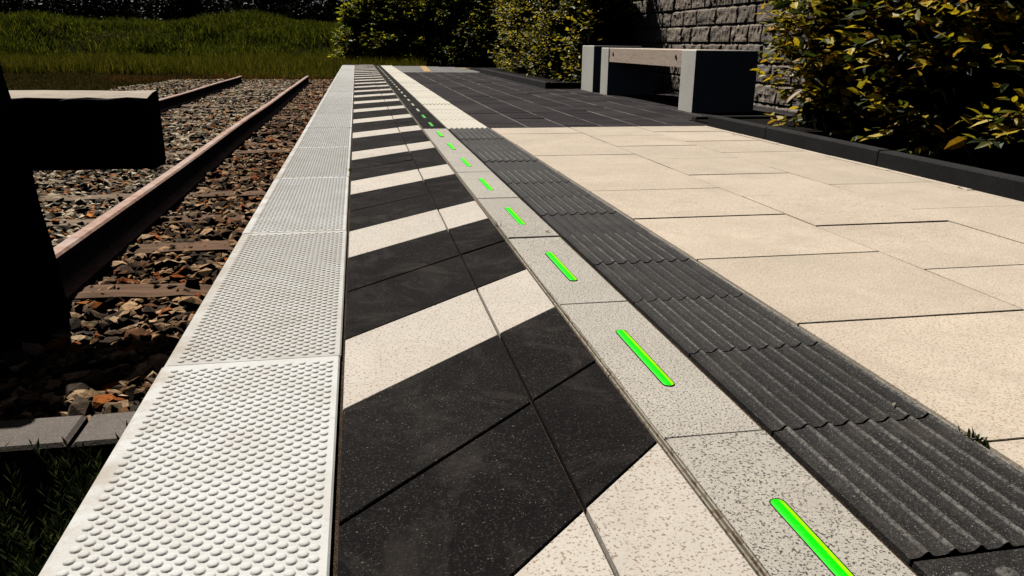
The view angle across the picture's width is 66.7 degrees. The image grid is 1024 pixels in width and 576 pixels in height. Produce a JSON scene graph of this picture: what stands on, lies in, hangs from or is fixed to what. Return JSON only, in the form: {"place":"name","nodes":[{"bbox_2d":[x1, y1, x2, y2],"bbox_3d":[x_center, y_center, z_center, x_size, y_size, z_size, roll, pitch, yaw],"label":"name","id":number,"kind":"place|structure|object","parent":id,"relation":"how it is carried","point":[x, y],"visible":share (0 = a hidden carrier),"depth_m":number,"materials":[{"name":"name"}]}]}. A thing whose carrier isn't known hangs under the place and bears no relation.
{"place":"outdoors","nodes":[
{"label":"outdoors","id":0,"kind":"place"},
{"bbox_2d":[3,70,335,90],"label":"meadow grass","id":1,"kind":"structure","parent":0,"point":[83,77],"depth_m":18.37,"materials":[{"name":"green plant"}]},
{"bbox_2d":[0,22,350,575],"bbox_3d":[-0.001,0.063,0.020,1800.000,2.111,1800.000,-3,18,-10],"label":"ground","id":2,"kind":"structure","parent":0,"point":[39,551],"depth_m":32.66,"materials":[{"name":"green plant"}]},
{"bbox_2d":[0,415,87,545],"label":"kerb block","id":3,"kind":"structure","parent":2,"relation":"on","point":[23,454],"depth_m":1.68,"materials":[{"name":"concrete"}]},
{"bbox_2d":[0,0,96,18],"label":"tree","id":4,"kind":"object","parent":2,"relation":"on","point":[53,5],"visible":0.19,"depth_m":40.96,"materials":[{"name":"green plant"}]},
{"bbox_2d":[0,0,121,19],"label":"bush","id":5,"kind":"object","parent":2,"relation":"on","point":[24,6],"visible":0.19,"depth_m":40.48,"materials":[{"name":"green plant"}]},
{"bbox_2d":[0,420,127,575],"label":"ground cover","id":6,"kind":"object","parent":2,"relation":"on","point":[27,563],"visible":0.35,"depth_m":1.44,"materials":[{"name":"green plant"}]},
{"bbox_2d":[28,0,154,17],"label":"tree","id":7,"kind":"object","parent":2,"relation":"on","point":[88,8],"visible":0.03,"depth_m":46.31,"materials":[{"name":"green plant"}]},
{"bbox_2d":[6,0,196,19],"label":"tree","id":8,"kind":"object","parent":2,"relation":"on","point":[98,7],"visible":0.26,"depth_m":42.05,"materials":[{"name":"green plant"}]},
{"bbox_2d":[71,411,135,498],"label":"kerb block","id":9,"kind":"structure","parent":2,"relation":"on","point":[99,431],"depth_m":1.69,"materials":[{"name":"concrete"}]},
{"bbox_2d":[0,81,310,420],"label":"trackbed","id":10,"kind":"structure","parent":2,"relation":"on","point":[7,375],"depth_m":2.17,"materials":[{"name":"brown gravel"}]},
{"bbox_2d":[0,63,165,350],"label":"buffer stop","id":11,"kind":"object","parent":10,"relation":"on","point":[49,130],"visible":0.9,"depth_m":2.36,"materials":[{"name":"black metal"}]},
{"bbox_2d":[67,283,211,306],"bbox_3d":[-2.279,0.105,2.652,2.430,0.142,0.175,-2,18,-10],"label":"sleeper","id":12,"kind":"object","parent":10,"relation":"on","point":[126,292],"visible":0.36,"depth_m":2.76,"materials":[{"name":"brown wood"}]},
{"bbox_2d":[46,214,246,227],"bbox_3d":[-2.503,-0.255,3.827,2.404,0.140,0.175,-3,18,-11],"label":"sleeper","id":13,"kind":"object","parent":10,"relation":"on","point":[61,223],"visible":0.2,"depth_m":3.90,"materials":[{"name":"brown wood"}]},
{"bbox_2d":[39,190,266,205],"bbox_3d":[-2.625,-0.449,4.408,2.527,0.141,0.173,-3,18,-11],"label":"sleeper","id":14,"kind":"object","parent":10,"relation":"on","point":[208,196],"visible":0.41,"depth_m":4.48,"materials":[{"name":"brown wood"}]},
{"bbox_2d":[42,176,272,184],"bbox_3d":[-2.775,-0.620,4.991,2.445,0.143,0.175,-3,18,-11],"label":"sleeper","id":15,"kind":"object","parent":10,"relation":"on","point":[217,178],"visible":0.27,"depth_m":5.00,"materials":[{"name":"brown wood"}]},
{"bbox_2d":[0,78,332,421],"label":"ballast","id":16,"kind":"structure","parent":10,"relation":"on","point":[151,343],"depth_m":3.25,"materials":[{"name":"gravel"}]},
{"bbox_2d":[53,76,309,299],"bbox_3d":[-3.033,-2.303,9.859,0.132,0.151,15.430,-3,18,-10],"label":"rail","id":17,"kind":"object","parent":16,"relation":"on","point":[86,254],"visible":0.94,"depth_m":3.77,"materials":[{"name":"metal"}]},
{"bbox_2d":[159,76,242,112],"bbox_3d":[-4.384,-2.223,9.560,0.132,0.151,15.330,-3,18,-10],"label":"rail","id":18,"kind":"object","parent":16,"relation":"on","point":[174,101],"visible":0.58,"depth_m":11.82,"materials":[{"name":"metal"}]},
{"bbox_2d":[122,241,234,258],"bbox_3d":[-2.385,-0.079,3.239,2.498,0.142,0.173,-3,18,-10],"label":"sleeper","id":19,"kind":"object","parent":10,"relation":"on","point":[148,249],"visible":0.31,"depth_m":3.35,"materials":[{"name":"brown wood"}]},
{"bbox_2d":[165,149,289,157],"bbox_3d":[-2.998,-1.006,6.159,2.492,0.142,0.173,-3,18,-11],"label":"sleeper","id":20,"kind":"object","parent":10,"relation":"on","point":[243,153],"visible":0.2,"depth_m":6.25,"materials":[{"name":"brown wood"}]},
{"bbox_2d":[164,142,295,146],"bbox_3d":[-3.084,-1.183,6.754,2.478,0.143,0.186,-3,18,-10],"label":"sleeper","id":21,"kind":"object","parent":10,"relation":"on","point":[248,143],"visible":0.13,"depth_m":6.84,"materials":[{"name":"brown wood"}]},
{"bbox_2d":[164,134,300,138],"bbox_3d":[-3.240,-1.361,7.332,2.488,0.142,0.174,-4,18,-13],"label":"sleeper","id":22,"kind":"object","parent":10,"relation":"on","point":[298,135],"visible":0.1,"depth_m":7.42,"materials":[{"name":"brown wood"}]},
{"bbox_2d":[162,122,306,124],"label":"sleeper","id":23,"kind":"object","parent":10,"relation":"on","point":[235,122],"visible":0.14,"depth_m":8.51,"materials":[{"name":"brown wood"}]},
{"bbox_2d":[161,116,310,119],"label":"sleeper","id":24,"kind":"object","parent":10,"relation":"on","point":[287,117],"visible":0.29,"depth_m":9.04,"materials":[{"name":"brown wood"}]},
{"bbox_2d":[173,108,314,110],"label":"sleeper","id":25,"kind":"object","parent":10,"relation":"on","point":[209,109],"visible":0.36,"depth_m":10.23,"materials":[{"name":"brown wood"}]},
{"bbox_2d":[180,104,316,107],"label":"sleeper","id":26,"kind":"object","parent":10,"relation":"on","point":[228,106],"visible":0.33,"depth_m":10.80,"materials":[{"name":"brown wood"}]},
{"bbox_2d":[189,89,326,90],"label":"sleeper","id":27,"kind":"object","parent":10,"relation":"on","point":[270,89],"visible":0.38,"depth_m":14.32,"materials":[{"name":"brown wood"}]},
{"bbox_2d":[206,96,316,97],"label":"sleeper","id":28,"kind":"object","parent":10,"relation":"on","point":[247,96],"visible":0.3,"depth_m":12.51,"materials":[{"name":"brown wood"}]},
{"bbox_2d":[237,84,321,85],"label":"sleeper","id":29,"kind":"object","parent":10,"relation":"on","point":[279,84],"visible":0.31,"depth_m":16.08,"materials":[{"name":"brown wood"}]},
{"bbox_2d":[237,86,322,87],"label":"sleeper","id":30,"kind":"object","parent":10,"relation":"on","point":[273,86],"visible":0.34,"depth_m":15.45,"materials":[{"name":"brown wood"}]},
{"bbox_2d":[86,0,250,21],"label":"tree","id":31,"kind":"object","parent":2,"relation":"on","point":[166,4],"visible":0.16,"depth_m":42.89,"materials":[{"name":"green plant"}]},
{"bbox_2d":[81,0,256,21],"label":"bush","id":32,"kind":"object","parent":2,"relation":"on","point":[159,12],"visible":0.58,"depth_m":41.84,"materials":[{"name":"green plant"}]},
{"bbox_2d":[87,0,258,18],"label":"tree","id":33,"kind":"object","parent":2,"relation":"on","point":[134,10],"depth_m":45.99,"materials":[{"name":"green plant"}]},
{"bbox_2d":[0,8,350,59],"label":"bank grass","id":34,"kind":"structure","parent":2,"relation":"on","point":[211,24],"depth_m":33.43,"materials":[{"name":"green plant"}]},
{"bbox_2d":[0,48,426,79],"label":"reed grass","id":35,"kind":"structure","parent":2,"relation":"on","point":[287,65],"depth_m":22.96,"materials":[{"name":"green plant"}]},
{"bbox_2d":[98,73,333,82],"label":"verge plants","id":36,"kind":"object","parent":2,"relation":"on","point":[224,76],"visible":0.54,"depth_m":19.45,"materials":[{"name":"green plant"}]},
{"bbox_2d":[153,0,314,20],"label":"bush","id":37,"kind":"object","parent":2,"relation":"on","point":[236,8],"visible":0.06,"depth_m":42.27,"materials":[{"name":"green plant"}]},
{"bbox_2d":[160,0,311,10],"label":"tree","id":38,"kind":"object","parent":2,"relation":"on","point":[233,3],"visible":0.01,"depth_m":45.51,"materials":[{"name":"green plant"}]},
{"bbox_2d":[200,0,325,20],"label":"tree","id":39,"kind":"object","parent":2,"relation":"on","point":[256,2],"visible":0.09,"depth_m":43.73,"materials":[{"name":"green plant"}]},
{"bbox_2d":[225,0,346,21],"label":"bush","id":40,"kind":"object","parent":2,"relation":"on","point":[289,12],"visible":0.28,"depth_m":43.12,"materials":[{"name":"green plant"}]},
{"bbox_2d":[250,0,339,13],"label":"tree","id":41,"kind":"object","parent":2,"relation":"on","point":[306,4],"visible":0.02,"depth_m":47.60,"materials":[{"name":"green plant"}]},
{"bbox_2d":[251,0,358,19],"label":"tree","id":42,"kind":"object","parent":2,"relation":"on","point":[323,2],"visible":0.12,"depth_m":44.86,"materials":[{"name":"green plant"}]},
{"bbox_2d":[268,0,354,22],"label":"bush","id":43,"kind":"object","parent":2,"relation":"on","point":[331,14],"visible":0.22,"depth_m":42.92,"materials":[{"name":"green plant"}]},
{"bbox_2d":[327,0,505,67],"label":"hedge","id":44,"kind":"object","parent":2,"relation":"on","point":[450,33],"visible":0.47,"depth_m":26.89,"materials":[{"name":"green plant"}]},
{"bbox_2d":[330,64,917,575],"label":"platform base","id":45,"kind":"object","parent":2,"relation":"on","point":[336,498],"visible":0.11,"depth_m":1.36,"materials":[{"name":"grey concrete"}]},
{"bbox_2d":[38,356,339,575],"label":"edge slab","id":46,"kind":"structure","parent":45,"relation":"on","point":[220,469],"depth_m":1.12,"materials":[{"name":"concrete"}]},
{"bbox_2d":[164,230,346,366],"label":"edge slab","id":47,"kind":"structure","parent":45,"relation":"on","point":[272,296],"depth_m":1.89,"materials":[{"name":"concrete"}]},
{"bbox_2d":[241,177,348,235],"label":"edge slab","id":48,"kind":"structure","parent":45,"relation":"on","point":[306,204],"depth_m":3.01,"materials":[{"name":"concrete"}]},
{"bbox_2d":[276,147,350,177],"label":"edge slab","id":49,"kind":"structure","parent":45,"relation":"on","point":[300,162],"depth_m":4.10,"materials":[{"name":"concrete"}]},
{"bbox_2d":[294,128,351,146],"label":"edge slab","id":50,"kind":"structure","parent":45,"relation":"on","point":[325,137],"depth_m":5.20,"materials":[{"name":"concrete"}]},
{"bbox_2d":[306,114,352,127],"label":"edge slab","id":51,"kind":"structure","parent":45,"relation":"on","point":[330,121],"depth_m":6.24,"materials":[{"name":"concrete"}]},
{"bbox_2d":[313,105,352,114],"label":"edge slab","id":52,"kind":"structure","parent":45,"relation":"on","point":[334,109],"depth_m":7.27,"materials":[{"name":"concrete"}]},
{"bbox_2d":[319,97,352,104],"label":"edge slab","id":53,"kind":"structure","parent":45,"relation":"on","point":[337,101],"depth_m":8.37,"materials":[{"name":"concrete"}]},
{"bbox_2d":[323,92,353,97],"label":"edge slab","id":54,"kind":"structure","parent":45,"relation":"on","point":[337,94],"depth_m":9.48,"materials":[{"name":"concrete"}]},
{"bbox_2d":[327,87,353,91],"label":"edge slab","id":55,"kind":"structure","parent":45,"relation":"on","point":[340,89],"depth_m":10.49,"materials":[{"name":"concrete"}]},
{"bbox_2d":[330,83,353,86],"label":"edge slab","id":56,"kind":"structure","parent":45,"relation":"on","point":[342,85],"depth_m":11.53,"materials":[{"name":"concrete"}]},
{"bbox_2d":[332,80,353,82],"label":"edge slab","id":57,"kind":"structure","parent":45,"relation":"on","point":[343,81],"depth_m":12.64,"materials":[{"name":"concrete"}]},
{"bbox_2d":[334,77,353,79],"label":"edge slab","id":58,"kind":"structure","parent":45,"relation":"on","point":[343,78],"depth_m":13.69,"materials":[{"name":"concrete"}]},
{"bbox_2d":[336,75,353,76],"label":"edge slab","id":59,"kind":"structure","parent":45,"relation":"on","point":[344,75],"depth_m":14.73,"materials":[{"name":"concrete"}]},
{"bbox_2d":[337,72,353,74],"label":"edge slab","id":60,"kind":"structure","parent":45,"relation":"on","point":[344,73],"depth_m":15.85,"materials":[{"name":"concrete"}]},
{"bbox_2d":[339,69,354,70],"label":"edge slab","id":61,"kind":"structure","parent":45,"relation":"on","point":[347,70],"depth_m":17.90,"materials":[{"name":"concrete"}]},
{"bbox_2d":[393,66,478,71],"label":"grey paving","id":62,"kind":"structure","parent":45,"relation":"on","point":[420,69],"depth_m":18.89,"materials":[{"name":"grey concrete"}]},
{"bbox_2d":[420,66,431,71],"bbox_3d":[-1.523,-5.483,19.450,1.690,0.003,4.350,-3,18,-10],"label":"orange line marking","id":63,"kind":"object","parent":62,"relation":"on","point":[425,68],"visible":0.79,"depth_m":18.60,"materials":[{"name":"paint"}]},
{"bbox_2d":[479,68,497,76],"bbox_3d":[-0.469,-4.410,16.130,0.090,0.210,2.192,-3,18,-10],"label":"kerb stone","id":64,"kind":"object","parent":45,"relation":"on","point":[487,71],"visible":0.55,"depth_m":16.06,"materials":[{"name":"concrete"}]},
{"bbox_2d":[496,72,517,81],"bbox_3d":[-0.065,-3.774,14.117,0.090,0.210,2.092,-3,18,-10],"label":"kerb stone","id":65,"kind":"object","parent":45,"relation":"on","point":[512,77],"visible":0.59,"depth_m":14.04,"materials":[{"name":"concrete"}]},
{"bbox_2d":[517,76,551,88],"bbox_3d":[0.328,-3.156,12.159,0.090,0.210,2.072,-3,18,-10],"label":"kerb stone","id":66,"kind":"object","parent":45,"relation":"on","point":[535,82],"visible":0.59,"depth_m":11.84,"materials":[{"name":"concrete"}]},
{"bbox_2d":[337,64,756,575],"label":"hatched paving","id":67,"kind":"structure","parent":45,"relation":"on","point":[450,465],"depth_m":1.32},
{"bbox_2d":[551,82,580,88],"bbox_3d":[1.234,-2.895,11.361,1.366,0.208,0.090,-3,18,-10],"label":"kerb stone","id":68,"kind":"object","parent":45,"relation":"on","point":[565,85],"visible":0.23,"depth_m":11.21,"materials":[{"name":"concrete"}]},
{"bbox_2d":[373,65,768,575],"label":"edging strip","id":69,"kind":"object","parent":45,"relation":"on","point":[742,548],"visible":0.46,"depth_m":1.34,"materials":[{"name":"grey concrete"}]},
{"bbox_2d":[403,72,794,128],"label":"dark paving","id":70,"kind":"structure","parent":45,"relation":"on","point":[655,105],"depth_m":8.16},
{"bbox_2d":[581,46,640,91],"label":"concrete block","id":71,"kind":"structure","parent":70,"relation":"on","point":[591,68],"depth_m":10.50,"materials":[{"name":"grey concrete"}]},
{"bbox_2d":[600,48,758,112],"bbox_3d":[1.741,-2.396,8.770,0.630,0.575,2.970,-3,18,-10],"label":"bench","id":72,"kind":"object","parent":70,"relation":"on","point":[717,81],"visible":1,"depth_m":7.46,"materials":[{"name":"concrete"}]},
{"bbox_2d":[374,65,915,575],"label":"lamp tile paving","id":73,"kind":"structure","parent":45,"relation":"on","point":[740,465],"depth_m":1.33,"materials":[{"name":"stone"}]},
{"bbox_2d":[460,158,470,166],"bbox_3d":[-0.248,-0.674,4.177,0.024,0.008,0.303,-3,18,-10],"label":"floor lamp","id":74,"kind":"object","parent":73,"relation":"in","point":[466,163],"visible":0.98,"depth_m":4.15,"materials":[{"name":"green plastic"}]},
{"bbox_2d":[479,178,493,189],"bbox_3d":[-0.119,-0.471,3.533,0.024,0.008,0.303,-3,18,-10],"label":"floor lamp","id":75,"kind":"object","parent":73,"relation":"in","point":[485,184],"visible":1,"depth_m":3.51,"materials":[{"name":"green plastic"}]},
{"bbox_2d":[505,207,524,224],"bbox_3d":[0.010,-0.267,2.888,0.024,0.008,0.303,-3,18,-10],"label":"floor lamp","id":76,"kind":"object","parent":73,"relation":"in","point":[515,216],"visible":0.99,"depth_m":2.87,"materials":[{"name":"green plastic"}]},
{"bbox_2d":[545,252,576,280],"bbox_3d":[0.140,-0.064,2.244,0.024,0.008,0.303,-3,18,-10],"label":"floor lamp","id":77,"kind":"object","parent":73,"relation":"in","point":[561,267],"visible":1,"depth_m":2.22,"materials":[{"name":"green plastic"}]},
{"bbox_2d":[615,330,674,386],"bbox_3d":[0.269,0.140,1.600,0.024,0.008,0.303,-3,18,-10],"label":"floor lamp","id":78,"kind":"object","parent":73,"relation":"in","point":[651,365],"visible":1,"depth_m":1.58,"materials":[{"name":"green plastic"}]},
{"bbox_2d":[769,498,854,575],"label":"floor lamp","id":79,"kind":"object","parent":73,"relation":"in","point":[829,559],"visible":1,"depth_m":1.00,"materials":[{"name":"green plastic"}]},
{"bbox_2d":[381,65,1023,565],"bbox_3d":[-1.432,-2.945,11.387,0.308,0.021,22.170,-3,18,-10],"label":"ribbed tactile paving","id":80,"kind":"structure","parent":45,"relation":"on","point":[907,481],"depth_m":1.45,"materials":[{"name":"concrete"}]},
{"bbox_2d":[396,68,1023,472],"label":"joint sand","id":81,"kind":"structure","parent":45,"relation":"on","point":[722,278],"depth_m":2.10,"materials":[{"name":"grey sand"}]},
{"bbox_2d":[957,423,989,449],"bbox_3d":[0.759,0.240,1.282,0.031,0.020,0.067,3,18,7],"label":"weed","id":82,"kind":"object","parent":81,"relation":"on","point":[984,443],"visible":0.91,"depth_m":1.28,"materials":[{"name":"green plant"}]},
{"bbox_2d":[708,115,772,139],"bbox_3d":[1.686,-1.140,5.786,0.083,0.204,0.922,-3,18,-10],"label":"kerb stone","id":83,"kind":"object","parent":45,"relation":"on","point":[756,130],"visible":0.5,"depth_m":5.71,"materials":[{"name":"concrete"}]},
{"bbox_2d":[692,115,796,121],"bbox_3d":[2.224,-1.426,6.797,1.361,0.155,0.080,-3,18,-10],"label":"kerb stone","id":84,"kind":"object","parent":45,"relation":"on","point":[746,117],"visible":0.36,"depth_m":6.71,"materials":[{"name":"concrete"}]},
{"bbox_2d":[466,68,1023,176],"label":"planting soil","id":85,"kind":"structure","parent":45,"relation":"on","point":[890,147],"depth_m":5.37,"materials":[{"name":"brown soil"}]},
{"bbox_2d":[488,0,644,81],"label":"hedge","id":86,"kind":"object","parent":85,"relation":"on","point":[551,38],"visible":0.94,"depth_m":13.33,"materials":[{"name":"green plant"}]},
{"bbox_2d":[751,0,1023,171],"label":"hedge","id":87,"kind":"object","parent":85,"relation":"on","point":[933,78],"visible":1,"depth_m":4.44,"materials":[{"name":"green plant"}]},
{"bbox_2d":[491,126,1023,471],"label":"beige paving","id":88,"kind":"structure","parent":45,"relation":"on","point":[910,286],"depth_m":2.53,"materials":[{"name":"beige concrete"}]},
{"bbox_2d":[765,127,890,165],"bbox_3d":[1.889,-0.823,4.778,0.083,0.206,1.215,-3,18,-10],"label":"kerb stone","id":89,"kind":"object","parent":45,"relation":"on","point":[856,152],"visible":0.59,"depth_m":4.64,"materials":[{"name":"concrete"}]},
{"bbox_2d":[877,151,1023,201],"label":"kerb stone","id":90,"kind":"object","parent":45,"relation":"on","point":[1009,186],"visible":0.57,"depth_m":3.63,"materials":[{"name":"concrete"}]},
{"bbox_2d":[912,548,1023,575],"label":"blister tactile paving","id":91,"kind":"structure","parent":45,"relation":"on","point":[1005,563],"depth_m":0.96,"materials":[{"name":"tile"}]},
{"bbox_2d":[622,0,815,112],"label":"stone wall","id":92,"kind":"structure","parent":2,"relation":"on","point":[704,24],"depth_m":9.31,"materials":[{"name":"stone"}]}
]}

